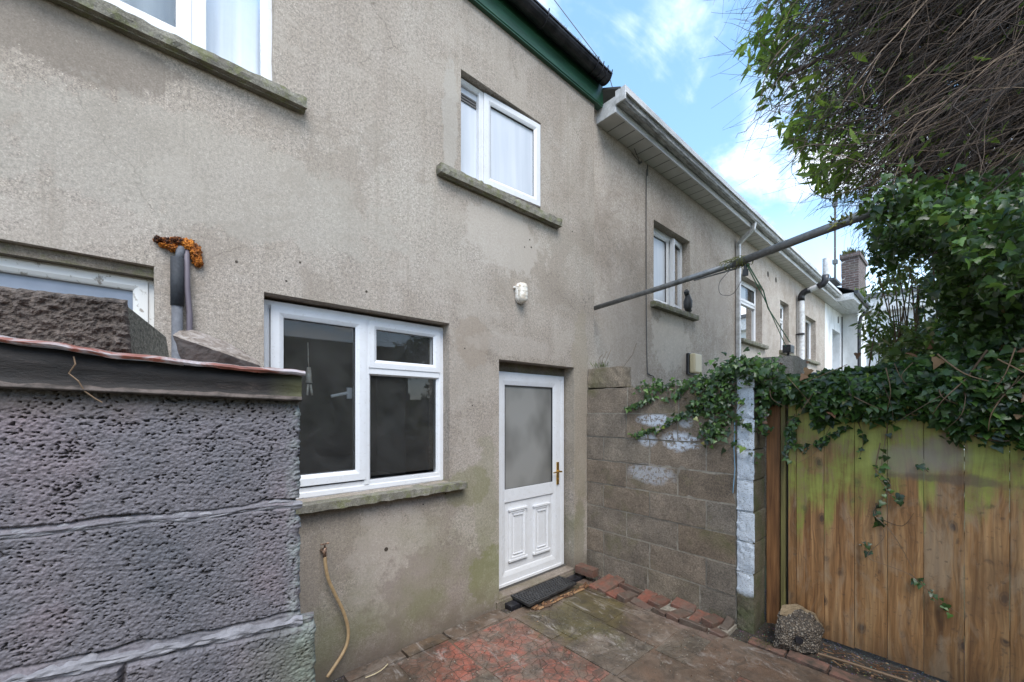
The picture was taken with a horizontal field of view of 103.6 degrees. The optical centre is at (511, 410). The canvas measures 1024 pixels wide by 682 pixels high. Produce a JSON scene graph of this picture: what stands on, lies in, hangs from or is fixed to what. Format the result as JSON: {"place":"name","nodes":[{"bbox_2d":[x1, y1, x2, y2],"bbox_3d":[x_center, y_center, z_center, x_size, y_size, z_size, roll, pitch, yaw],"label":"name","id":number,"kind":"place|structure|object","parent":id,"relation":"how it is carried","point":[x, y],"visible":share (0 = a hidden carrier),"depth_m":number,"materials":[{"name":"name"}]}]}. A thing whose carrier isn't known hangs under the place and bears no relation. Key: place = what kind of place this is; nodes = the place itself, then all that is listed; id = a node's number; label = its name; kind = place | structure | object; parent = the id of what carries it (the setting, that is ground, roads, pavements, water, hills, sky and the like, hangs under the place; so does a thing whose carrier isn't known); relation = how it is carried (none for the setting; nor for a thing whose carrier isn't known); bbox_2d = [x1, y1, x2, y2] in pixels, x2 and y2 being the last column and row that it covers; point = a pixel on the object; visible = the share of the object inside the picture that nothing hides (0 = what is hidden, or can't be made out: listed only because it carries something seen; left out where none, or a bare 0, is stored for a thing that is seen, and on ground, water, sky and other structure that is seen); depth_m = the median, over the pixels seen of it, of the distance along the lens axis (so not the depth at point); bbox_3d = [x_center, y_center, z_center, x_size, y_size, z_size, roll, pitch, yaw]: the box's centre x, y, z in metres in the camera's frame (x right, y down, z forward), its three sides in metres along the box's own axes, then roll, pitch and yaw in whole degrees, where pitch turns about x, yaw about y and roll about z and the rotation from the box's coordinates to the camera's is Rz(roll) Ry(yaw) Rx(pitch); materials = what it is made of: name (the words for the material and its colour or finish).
{"place":"outdoors","nodes":[
{"label":"outdoors","id":0,"kind":"place"},
{"bbox_2d":[343,579,843,681],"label":"paving","id":1,"kind":"structure","parent":0,"point":[431,654],"depth_m":2.62,"materials":[{"name":"grey concrete"}]},
{"bbox_2d":[531,582,590,609],"bbox_3d":[0.445,1.571,3.418,0.722,0.023,0.095,0,0,-42],"label":"bark debris","id":2,"kind":"object","parent":1,"relation":"on","point":[548,603],"visible":1,"depth_m":3.36,"materials":[{"name":"brown plant"}]},
{"bbox_2d":[409,608,778,680],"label":"grit","id":3,"kind":"object","parent":1,"relation":"on","point":[591,644],"visible":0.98,"depth_m":2.70,"materials":[{"name":"gravel"}]},
{"bbox_2d":[393,599,938,681],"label":"leaf litter","id":4,"kind":"object","parent":1,"relation":"on","point":[881,668],"visible":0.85,"depth_m":2.48,"materials":[{"name":"brown plant"}]},
{"bbox_2d":[330,576,964,681],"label":"yard soil","id":5,"kind":"structure","parent":0,"point":[865,656],"depth_m":2.57,"materials":[{"name":"brown soil"}]},
{"bbox_2d":[0,335,315,681],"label":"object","id":6,"kind":"object","parent":5,"relation":"on","point":[150,522],"visible":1,"depth_m":0.71,"materials":[{"name":"grey concrete"}]},
{"bbox_2d":[0,286,168,356],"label":"concrete block","id":7,"kind":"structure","parent":6,"relation":"on","point":[113,325],"depth_m":0.74,"materials":[{"name":"grey concrete"}]},
{"bbox_2d":[173,330,260,372],"bbox_3d":[-0.605,-0.120,0.843,0.142,0.093,0.115,0,0,-26],"label":"rock","id":8,"kind":"object","parent":6,"relation":"on","point":[193,345],"visible":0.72,"depth_m":0.80,"materials":[{"name":"stone"}]},
{"bbox_2d":[505,573,585,610],"bbox_3d":[0.322,1.581,3.560,0.955,0.038,0.090,0,0,-42],"label":"doorstep","id":9,"kind":"object","parent":5,"relation":"on","point":[512,605],"visible":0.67,"depth_m":3.30,"materials":[{"name":"black plastic"}]},
{"bbox_2d":[511,576,576,606],"bbox_3d":[0.221,1.536,3.526,0.607,0.025,0.407,0,0,-42],"label":"doormat","id":10,"kind":"object","parent":9,"relation":"on","point":[534,595],"visible":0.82,"depth_m":3.43,"materials":[{"name":"black rubber"}]},
{"bbox_2d":[575,563,598,577],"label":"brick","id":11,"kind":"object","parent":9,"relation":"on","point":[586,570],"visible":1,"depth_m":3.75,"materials":[{"name":"red brick"}]},
{"bbox_2d":[606,587,625,598],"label":"brick","id":12,"kind":"object","parent":5,"relation":"on","point":[613,593],"visible":0.36,"depth_m":3.46,"materials":[{"name":"red brick"}]},
{"bbox_2d":[630,597,652,610],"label":"brick","id":13,"kind":"object","parent":5,"relation":"on","point":[640,603],"visible":0.59,"depth_m":3.25,"materials":[{"name":"brown brick"}]},
{"bbox_2d":[653,607,668,616],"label":"brick","id":14,"kind":"object","parent":5,"relation":"on","point":[660,612],"visible":0.4,"depth_m":3.12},
{"bbox_2d":[587,366,736,623],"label":"block wall","id":15,"kind":"structure","parent":5,"relation":"on","point":[662,512],"depth_m":3.43,"materials":[{"name":"grey concrete"}]},
{"bbox_2d":[591,361,607,367],"bbox_3d":[0.858,-0.460,3.938,0.137,0.084,0.179,0,0,-34],"label":"weed","id":16,"kind":"object","parent":15,"relation":"on","point":[601,365],"visible":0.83,"depth_m":3.92,"materials":[{"name":"green plant"}]},
{"bbox_2d":[615,587,736,635],"bbox_3d":[1.200,1.603,3.318,0.225,0.054,1.130,0,0,-42],"label":"brick bed","id":17,"kind":"object","parent":5,"relation":"on","point":[730,631],"visible":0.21,"depth_m":2.96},
{"bbox_2d":[589,574,613,589],"bbox_3d":[0.829,1.582,3.667,0.305,0.097,0.086,0,0,-42],"label":"brick","id":18,"kind":"object","parent":17,"relation":"on","point":[595,585],"visible":0.45,"depth_m":3.65,"materials":[{"name":"red brick"}]},
{"bbox_2d":[598,575,624,592],"bbox_3d":[0.889,1.573,3.602,0.295,0.111,0.090,0,0,-42],"label":"brick","id":19,"kind":"object","parent":17,"relation":"on","point":[611,584],"visible":0.69,"depth_m":3.58,"materials":[{"name":"red brick"}]},
{"bbox_2d":[617,590,637,602],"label":"brick","id":20,"kind":"object","parent":17,"relation":"on","point":[625,596],"visible":0.78,"depth_m":3.35,"materials":[{"name":"brown brick"}]},
{"bbox_2d":[619,583,642,595],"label":"brick","id":21,"kind":"object","parent":17,"relation":"on","point":[626,587],"visible":0.45,"depth_m":3.52,"materials":[{"name":"brown brick"}]},
{"bbox_2d":[637,589,657,602],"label":"brick","id":22,"kind":"object","parent":17,"relation":"on","point":[645,595],"visible":0.47,"depth_m":3.38,"materials":[{"name":"red brick"}]},
{"bbox_2d":[648,594,670,608],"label":"brick","id":23,"kind":"object","parent":17,"relation":"on","point":[659,601],"visible":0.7,"depth_m":3.26,"materials":[{"name":"red brick"}]},
{"bbox_2d":[666,608,692,621],"bbox_3d":[1.286,1.582,3.093,0.210,0.089,0.094,0,0,-34],"label":"brick","id":24,"kind":"object","parent":17,"relation":"on","point":[675,615],"visible":0.73,"depth_m":3.07,"materials":[{"name":"brown brick"}]},
{"bbox_2d":[670,597,695,612],"bbox_3d":[1.369,1.572,3.207,0.093,0.107,0.179,0,0,-42],"label":"brick","id":25,"kind":"object","parent":17,"relation":"on","point":[677,602],"visible":0.66,"depth_m":3.21,"materials":[{"name":"red brick"}]},
{"bbox_2d":[688,609,709,622],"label":"brick","id":26,"kind":"object","parent":17,"relation":"on","point":[696,615],"visible":0.39,"depth_m":3.07,"materials":[{"name":"red brick"}]},
{"bbox_2d":[701,613,724,628],"bbox_3d":[1.496,1.573,2.991,0.205,0.112,0.090,0,0,-39],"label":"brick","id":27,"kind":"object","parent":17,"relation":"on","point":[711,621],"visible":0.75,"depth_m":2.95,"materials":[{"name":"brown brick"}]},
{"bbox_2d":[720,615,733,630],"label":"brick","id":28,"kind":"object","parent":17,"relation":"on","point":[727,624],"visible":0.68,"depth_m":2.94,"materials":[{"name":"brick"}]},
{"bbox_2d":[679,618,707,631],"bbox_3d":[1.333,1.582,2.953,0.188,0.094,0.066,0,0,40],"label":"brick","id":29,"kind":"object","parent":5,"relation":"on","point":[687,622],"visible":0.74,"depth_m":2.94,"materials":[{"name":"brown brick"}]},
{"bbox_2d":[709,627,727,637],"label":"brick","id":30,"kind":"object","parent":5,"relation":"on","point":[718,632],"visible":0.66,"depth_m":2.84,"materials":[{"name":"brown brick"}]},
{"bbox_2d":[737,372,765,633],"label":"gate pillar","id":31,"kind":"structure","parent":5,"relation":"on","point":[751,531],"depth_m":2.93,"materials":[{"name":"white paint"}]},
{"bbox_2d":[733,422,734,492],"bbox_3d":[1.642,0.345,2.978,0.017,0.531,0.016,0,0,11],"label":"string","id":32,"kind":"object","parent":31,"relation":"hanging from","point":[734,459],"visible":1,"depth_m":2.97,"materials":[{"name":"blue fabric"}]},
{"bbox_2d":[748,636,786,657],"bbox_3d":[1.718,1.599,2.711,0.098,0.044,0.210,0,0,-42],"label":"brick","id":33,"kind":"object","parent":5,"relation":"on","point":[753,641],"visible":0.68,"depth_m":2.70,"materials":[{"name":"red brick"}]},
{"bbox_2d":[743,635,772,648],"bbox_3d":[1.671,1.559,2.727,0.099,0.020,0.178,0,0,-42],"label":"moss clump","id":34,"kind":"object","parent":33,"relation":"on","point":[760,641],"visible":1,"depth_m":2.72,"materials":[{"name":"green plant"}]},
{"bbox_2d":[773,604,824,653],"bbox_3d":[1.929,1.450,2.706,0.325,0.275,0.244,0,0,-42],"label":"concrete lump","id":35,"kind":"object","parent":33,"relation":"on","point":[799,629],"visible":1,"depth_m":2.66,"materials":[{"name":"grey concrete"}]},
{"bbox_2d":[786,650,829,673],"bbox_3d":[1.874,1.597,2.552,0.099,0.047,0.209,0,0,-42],"label":"brick","id":36,"kind":"object","parent":5,"relation":"on","point":[813,663],"visible":0.8,"depth_m":2.53,"materials":[{"name":"red brick"}]},
{"bbox_2d":[829,666,871,681],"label":"brick","id":37,"kind":"object","parent":5,"relation":"on","point":[839,674],"visible":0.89,"depth_m":2.39,"materials":[{"name":"red brick"}]},
{"bbox_2d":[818,652,912,681],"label":"stick","id":38,"kind":"object","parent":5,"relation":"on","point":[869,669],"visible":1,"depth_m":2.41,"materials":[{"name":"brown wood"}]},
{"bbox_2d":[766,397,1023,681],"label":"wooden fence","id":39,"kind":"object","parent":5,"relation":"on","point":[820,519],"visible":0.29,"depth_m":2.45,"materials":[{"name":"brown wood"}]},
{"bbox_2d":[624,328,1023,618],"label":"ivy","id":40,"kind":"object","parent":39,"relation":"attached to","point":[953,391],"visible":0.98,"depth_m":2.46,"materials":[{"name":"green plant"}]},
{"bbox_2d":[538,0,957,293],"label":"sky","id":41,"kind":"structure","parent":0,"point":[654,48],"materials":[{"name":"blue"}]},
{"bbox_2d":[763,356,806,556],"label":"rendered pier","id":42,"kind":"structure","parent":0,"point":[795,364],"depth_m":4.36,"materials":[{"name":"grey concrete"}]},
{"bbox_2d":[782,344,793,355],"bbox_3d":[3.168,-0.668,4.615,0.170,0.165,0.080,0,0,-42],"label":"floodlight","id":43,"kind":"object","parent":42,"relation":"on","point":[788,349],"visible":0.94,"depth_m":4.57,"materials":[{"name":"black plastic"}]},
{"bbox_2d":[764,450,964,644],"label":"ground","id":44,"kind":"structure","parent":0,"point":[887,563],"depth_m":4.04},
{"bbox_2d":[0,0,612,681],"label":"terraced house","id":45,"kind":"structure","parent":44,"relation":"on","point":[380,208],"depth_m":2.61,"materials":[{"name":"brown"}]},
{"bbox_2d":[0,241,153,326],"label":"window","id":46,"kind":"structure","parent":45,"relation":"in","point":[21,266],"depth_m":1.75,"materials":[{"name":"white paint"}]},
{"bbox_2d":[47,0,306,114],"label":"window","id":47,"kind":"structure","parent":45,"relation":"in","point":[230,40],"depth_m":2.03,"materials":[{"name":"white plastic"}]},
{"bbox_2d":[152,235,203,267],"bbox_3d":[-1.587,-0.765,1.920,0.194,0.143,0.068,0,0,-42],"label":"expanding foam","id":48,"kind":"object","parent":45,"relation":"attached to","point":[170,244],"visible":1,"depth_m":1.92,"materials":[{"name":"orange plastic"}]},
{"bbox_2d":[170,245,192,358],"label":"lagged pipes","id":49,"kind":"object","parent":45,"relation":"attached to","point":[179,274],"visible":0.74,"depth_m":1.89,"materials":[{"name":"grey"}]},
{"bbox_2d":[305,342,312,394],"bbox_3d":[-1.304,-0.270,2.589,0.041,0.341,0.045,0,0,26],"label":"hanging ornament","id":50,"kind":"object","parent":45,"relation":"hanging from","point":[308,379],"visible":1,"depth_m":2.58,"materials":[{"name":"grey metal"}]},
{"bbox_2d":[320,542,328,557],"bbox_3d":[-1.092,0.804,2.337,0.047,0.082,0.057,0,0,-42],"label":"garden tap","id":51,"kind":"object","parent":45,"relation":"attached to","point":[323,550],"visible":1,"depth_m":2.32,"materials":[{"name":"gold metal"}]},
{"bbox_2d":[323,556,349,677],"bbox_3d":[-1.029,1.187,2.370,0.047,0.691,0.152,0,0,36],"label":"hose","id":52,"kind":"object","parent":51,"relation":"hanging from","point":[344,616],"visible":1,"depth_m":2.36,"materials":[{"name":"rubber"}]},
{"bbox_2d":[264,299,467,514],"bbox_3d":[-0.914,-0.020,2.604,1.374,1.200,0.254,0,0,-42],"label":"window","id":53,"kind":"structure","parent":45,"relation":"in","point":[366,364],"depth_m":2.60,"materials":[{"name":"white plastic"}]},
{"bbox_2d":[436,78,561,228],"bbox_3d":[-0.082,-2.111,3.318,1.293,0.879,0.202,0,0,-42],"label":"window","id":54,"kind":"structure","parent":45,"relation":"in","point":[500,145],"depth_m":3.31,"materials":[{"name":"white plastic"}]},
{"bbox_2d":[513,282,527,303],"bbox_3d":[0.079,-0.988,3.361,0.127,0.176,0.085,0,0,-42],"label":"bulkhead light","id":55,"kind":"object","parent":45,"relation":"attached to","point":[521,292],"visible":1,"depth_m":3.34,"materials":[{"name":"plastic"}]},
{"bbox_2d":[499,372,561,588],"bbox_3d":[0.166,0.585,3.634,0.810,1.820,0.113,0,0,-42],"label":"door","id":56,"kind":"structure","parent":45,"relation":"in","point":[529,405],"depth_m":3.64,"materials":[{"name":"white plastic"}]},
{"bbox_2d":[594,204,888,310],"bbox_3d":[1.466,-1.080,3.175,0.174,0.115,2.309,0,0,-31],"label":"clothes pole","id":57,"kind":"object","parent":45,"relation":"attached to","point":[795,240],"visible":0.77,"depth_m":2.84,"materials":[{"name":"grey metal"}]},
{"bbox_2d":[718,267,742,295],"bbox_3d":[1.620,-0.958,2.985,0.015,0.207,0.168,0,0,-42],"label":"wire loop","id":58,"kind":"object","parent":57,"relation":"hanging from","point":[722,278],"visible":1,"depth_m":3.00,"materials":[{"name":"grey"}]},
{"bbox_2d":[720,255,753,270],"bbox_3d":[1.657,-1.088,2.977,0.142,0.090,0.213,0,0,-42],"label":"twig nest","id":59,"kind":"object","parent":57,"relation":"attached to","point":[739,267],"visible":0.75,"depth_m":2.95,"materials":[{"name":"brown plant"}]},
{"bbox_2d":[742,264,747,275],"bbox_3d":[1.692,-1.022,2.919,0.030,0.085,0.030,0,0,-42],"label":"pulley","id":60,"kind":"object","parent":57,"relation":"hanging from","point":[745,271],"visible":1,"depth_m":2.91,"materials":[{"name":"grey"}]},
{"bbox_2d":[747,264,790,346],"bbox_3d":[2.426,-0.890,3.761,0.041,0.348,2.229,0,0,41],"label":"green line","id":61,"kind":"object","parent":57,"relation":"attached to","point":[764,296],"visible":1,"depth_m":3.44,"materials":[{"name":"green plastic"}]},
{"bbox_2d":[827,211,868,230],"bbox_3d":[1.939,-1.101,2.314,0.113,0.082,0.206,0,0,-37],"label":"moss clump","id":62,"kind":"object","parent":57,"relation":"attached to","point":[841,219],"visible":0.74,"depth_m":2.33,"materials":[{"name":"green plant"}]},
{"bbox_2d":[594,84,847,388],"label":"terraced house","id":63,"kind":"structure","parent":44,"relation":"on","point":[702,215],"depth_m":5.37,"materials":[{"name":"brown"}]},
{"bbox_2d":[554,0,641,163],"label":"overhead cable","id":64,"kind":"object","parent":63,"relation":"attached to","point":[639,162],"visible":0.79,"depth_m":4.50,"materials":[{"name":"plastic"}]},
{"bbox_2d":[646,165,654,382],"bbox_3d":[1.691,-1.664,4.918,0.204,2.632,0.015,0,0,-40],"label":"wall cable","id":65,"kind":"object","parent":63,"relation":"attached to","point":[646,271],"depth_m":4.85,"materials":[{"name":"grey"}]},
{"bbox_2d":[650,228,698,320],"bbox_3d":[2.120,-1.822,5.383,1.232,1.105,0.259,0,0,-42],"label":"window","id":66,"kind":"structure","parent":63,"relation":"in","point":[667,251],"depth_m":5.42,"materials":[{"name":"white plastic"}]},
{"bbox_2d":[683,289,692,311],"bbox_3d":[2.385,-1.496,5.476,0.171,0.302,0.112,0,0,-12],"label":"bird ornament","id":67,"kind":"object","parent":63,"relation":"on","point":[687,303],"visible":0.98,"depth_m":5.44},
{"bbox_2d":[686,353,701,375],"bbox_3d":[2.542,-0.650,5.611,0.260,0.300,0.120,0,0,-42],"label":"wall lamp","id":68,"kind":"object","parent":63,"relation":"attached to","point":[693,364],"visible":0.93,"depth_m":5.54,"materials":[{"name":"beige plastic"}]},
{"bbox_2d":[741,280,768,349],"bbox_3d":[4.346,-1.768,7.365,1.333,1.194,0.259,0,0,-42],"label":"window","id":69,"kind":"structure","parent":63,"relation":"in","point":[748,309],"depth_m":7.51,"materials":[{"name":"white plastic"}]},
{"bbox_2d":[779,304,794,355],"bbox_3d":[5.836,-1.758,8.692,0.861,1.134,0.258,0,0,-42],"label":"window","id":70,"kind":"structure","parent":63,"relation":"in","point":[781,307],"depth_m":8.86,"materials":[{"name":"white plastic"}]},
{"bbox_2d":[805,319,820,364],"bbox_3d":[7.488,-1.752,10.163,1.261,1.145,0.258,0,0,-42],"label":"window","id":71,"kind":"structure","parent":63,"relation":"in","point":[807,322],"depth_m":10.51,"materials":[{"name":"white plastic"}]},
{"bbox_2d":[825,286,870,370],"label":"white house","id":72,"kind":"structure","parent":44,"relation":"on","point":[843,343],"depth_m":12.37,"materials":[{"name":"paint"}]},
{"bbox_2d":[829,276,841,285],"bbox_3d":[9.565,-3.681,12.265,0.900,0.722,0.600,0,0,-42],"label":"roof vent","id":73,"kind":"object","parent":72,"relation":"on","point":[834,281],"visible":0.28,"depth_m":12.04,"materials":[{"name":"white paint"}]},
{"bbox_2d":[832,169,844,280],"bbox_3d":[9.599,-5.970,11.930,3.008,4.700,0.466,0,0,-42],"label":"aerial mast","id":74,"kind":"object","parent":72,"relation":"on","point":[834,261],"visible":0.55,"depth_m":12.63,"materials":[{"name":"grey metal"}]},
{"bbox_2d":[839,247,867,297],"bbox_3d":[11.067,-4.317,13.078,1.677,1.675,0.625,0,0,-42],"label":"chimney stack","id":75,"kind":"object","parent":72,"relation":"on","point":[853,270],"visible":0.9,"depth_m":12.63,"materials":[{"name":"brick"}]},
{"bbox_2d":[699,0,1023,371],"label":"overhanging tree","id":76,"kind":"object","parent":44,"relation":"on","point":[961,218],"visible":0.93,"depth_m":2.34,"materials":[{"name":"green plant"}]},
{"bbox_2d":[866,342,905,365],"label":"outbuilding","id":77,"kind":"structure","parent":44,"relation":"on","point":[874,363],"depth_m":14.21,"materials":[{"name":"white paint"}]},
{"bbox_2d":[848,252,937,552],"bbox_3d":[4.332,-0.145,4.546,0.838,3.464,1.601,0,0,39],"label":"shrub","id":78,"kind":"object","parent":44,"relation":"on","point":[890,335],"visible":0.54,"depth_m":4.39,"materials":[{"name":"green plant"}]},
{"bbox_2d":[878,305,965,562],"bbox_3d":[3.996,0.235,3.764,2.052,2.709,0.950,0,0,-42],"label":"shrub","id":79,"kind":"object","parent":44,"relation":"on","point":[923,339],"visible":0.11,"depth_m":3.88,"materials":[{"name":"green plant"}]},
{"bbox_2d":[883,257,964,461],"bbox_3d":[5.147,-0.473,4.030,2.850,4.120,2.099,0,0,-42],"label":"shrub","id":80,"kind":"object","parent":44,"relation":"on","point":[930,278],"visible":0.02,"depth_m":4.30,"materials":[{"name":"green plant"}]},
{"bbox_2d":[866,286,964,449],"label":"distant building","id":81,"kind":"structure","parent":0,"point":[873,300],"depth_m":18.02,"materials":[{"name":"white paint"}]}
]}

